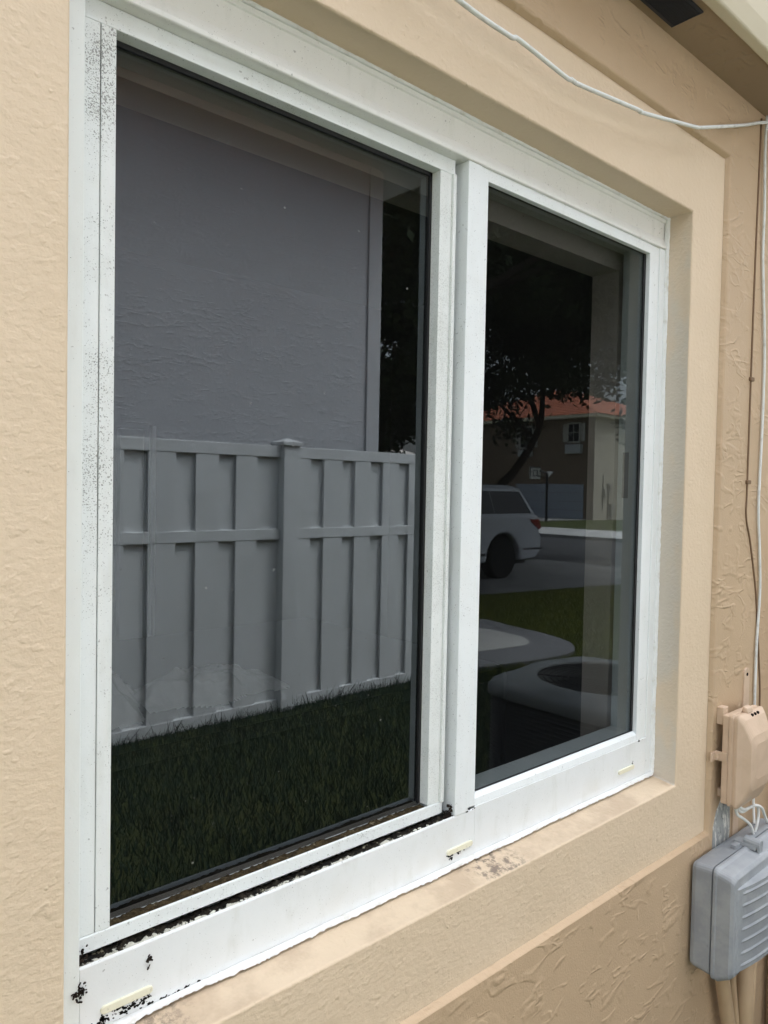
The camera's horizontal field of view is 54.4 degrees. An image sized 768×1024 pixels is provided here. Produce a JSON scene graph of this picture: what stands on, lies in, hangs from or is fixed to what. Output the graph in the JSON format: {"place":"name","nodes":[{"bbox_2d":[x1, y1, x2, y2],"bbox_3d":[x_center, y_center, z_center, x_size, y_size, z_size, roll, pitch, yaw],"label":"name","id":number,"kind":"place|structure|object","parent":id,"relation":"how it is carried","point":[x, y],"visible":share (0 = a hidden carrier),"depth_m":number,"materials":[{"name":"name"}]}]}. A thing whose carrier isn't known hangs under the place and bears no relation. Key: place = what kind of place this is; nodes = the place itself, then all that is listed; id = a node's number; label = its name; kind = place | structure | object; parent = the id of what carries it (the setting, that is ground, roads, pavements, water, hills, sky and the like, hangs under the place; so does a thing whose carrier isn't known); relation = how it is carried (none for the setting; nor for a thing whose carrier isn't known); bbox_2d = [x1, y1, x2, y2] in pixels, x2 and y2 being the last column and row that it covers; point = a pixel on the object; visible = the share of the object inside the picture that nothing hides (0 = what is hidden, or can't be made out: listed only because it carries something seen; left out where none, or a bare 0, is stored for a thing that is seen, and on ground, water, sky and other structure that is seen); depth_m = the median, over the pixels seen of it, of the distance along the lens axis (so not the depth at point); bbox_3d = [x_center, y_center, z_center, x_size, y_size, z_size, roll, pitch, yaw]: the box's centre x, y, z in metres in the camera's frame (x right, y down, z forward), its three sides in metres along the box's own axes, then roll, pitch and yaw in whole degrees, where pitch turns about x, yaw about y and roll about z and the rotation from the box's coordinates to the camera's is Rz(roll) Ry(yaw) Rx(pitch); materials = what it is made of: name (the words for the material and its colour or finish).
{"place":"outdoors","nodes":[
{"label":"outdoors","id":0,"kind":"place"},
{"label":"lawn","id":1,"kind":"structure","parent":0,"visible":0},
{"bbox_2d":[0,0,767,1023],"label":"house","id":2,"kind":"structure","parent":1,"relation":"on","point":[376,612],"depth_m":1.16,"materials":[{"name":"beige paint"}]},
{"bbox_2d":[63,0,670,1023],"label":"window","id":3,"kind":"structure","parent":2,"relation":"in","point":[366,378],"depth_m":1.11,"materials":[{"name":"white metal"}]},
{"bbox_2d":[454,0,767,129],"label":"hanging cable","id":4,"kind":"object","parent":2,"relation":"attached to","point":[510,36],"visible":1,"depth_m":1.29,"materials":[{"name":"white plastic"}]},
{"bbox_2d":[715,980,734,1023],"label":"conduit","id":5,"kind":"object","parent":2,"relation":"attached to","point":[725,1001],"visible":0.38,"depth_m":1.80,"materials":[{"name":"paint"}]},
{"bbox_2d":[690,818,767,980],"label":"utility box","id":6,"kind":"object","parent":2,"relation":"attached to","point":[729,925],"visible":1,"depth_m":1.70,"materials":[{"name":"grey plastic"}]},
{"bbox_2d":[730,976,738,1023],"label":"conduit","id":7,"kind":"object","parent":2,"relation":"attached to","point":[734,995],"visible":0.18,"depth_m":1.85,"materials":[{"name":"paint"}]},
{"bbox_2d":[731,807,737,835],"bbox_3d":[0.883,0.768,1.878,0.032,0.125,0.006,0,2,-42],"label":"mounting bracket","id":8,"kind":"object","parent":2,"relation":"attached to","point":[734,823],"visible":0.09,"depth_m":1.87,"materials":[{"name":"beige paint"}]},
{"bbox_2d":[710,705,767,808],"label":"telephone box","id":9,"kind":"object","parent":2,"relation":"attached to","point":[742,755],"visible":1,"depth_m":1.76,"materials":[{"name":"beige paint"}]},
{"bbox_2d":[734,809,754,833],"bbox_3d":[0.880,0.762,1.831,0.125,0.128,0.019,0,2,-42],"label":"drop wire","id":10,"kind":"object","parent":9,"relation":"hanging from","point":[745,820],"visible":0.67,"depth_m":1.82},
{"bbox_2d":[737,807,759,831],"bbox_3d":[0.891,0.761,1.838,0.143,0.128,0.020,-1,2,-44],"label":"drop wire","id":11,"kind":"object","parent":9,"relation":"hanging from","point":[757,818],"visible":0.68,"depth_m":1.87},
{"bbox_2d":[740,804,767,822],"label":"drop wire","id":12,"kind":"object","parent":9,"relation":"attached to","point":[753,806],"visible":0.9,"depth_m":1.85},
{"bbox_2d":[736,964,753,1023],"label":"conduit","id":13,"kind":"object","parent":2,"relation":"attached to","point":[745,985],"visible":0.4,"depth_m":1.87,"materials":[{"name":"paint"}]},
{"bbox_2d":[742,668,749,706],"bbox_3d":[0.919,0.458,1.896,0.032,0.125,0.006,0,2,-42],"label":"mounting bracket","id":14,"kind":"object","parent":2,"relation":"attached to","point":[745,688],"visible":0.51,"depth_m":1.89,"materials":[{"name":"beige paint"}]},
{"bbox_2d":[745,118,762,705],"bbox_3d":[0.951,-0.195,1.895,0.129,1.550,0.005,0,2,-42],"label":"thin wire","id":15,"kind":"object","parent":2,"relation":"attached to","point":[750,402],"visible":0.93,"depth_m":1.85,"materials":[{"name":"brown"}]},
{"bbox_2d":[753,962,756,1023],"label":"conduit","id":16,"kind":"object","parent":2,"relation":"attached to","point":[755,968],"visible":0.21,"depth_m":1.94,"materials":[{"name":"paint"}]},
{"bbox_2d":[752,115,767,823],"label":"wall cable","id":17,"kind":"object","parent":2,"relation":"attached to","point":[762,412],"depth_m":1.89,"materials":[{"name":"beige plastic"}]},
{"bbox_2d":[765,954,767,1023],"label":"riser pipe","id":18,"kind":"object","parent":2,"relation":"attached to","point":[766,1016],"depth_m":2.04,"materials":[{"name":"beige paint"}]}
]}

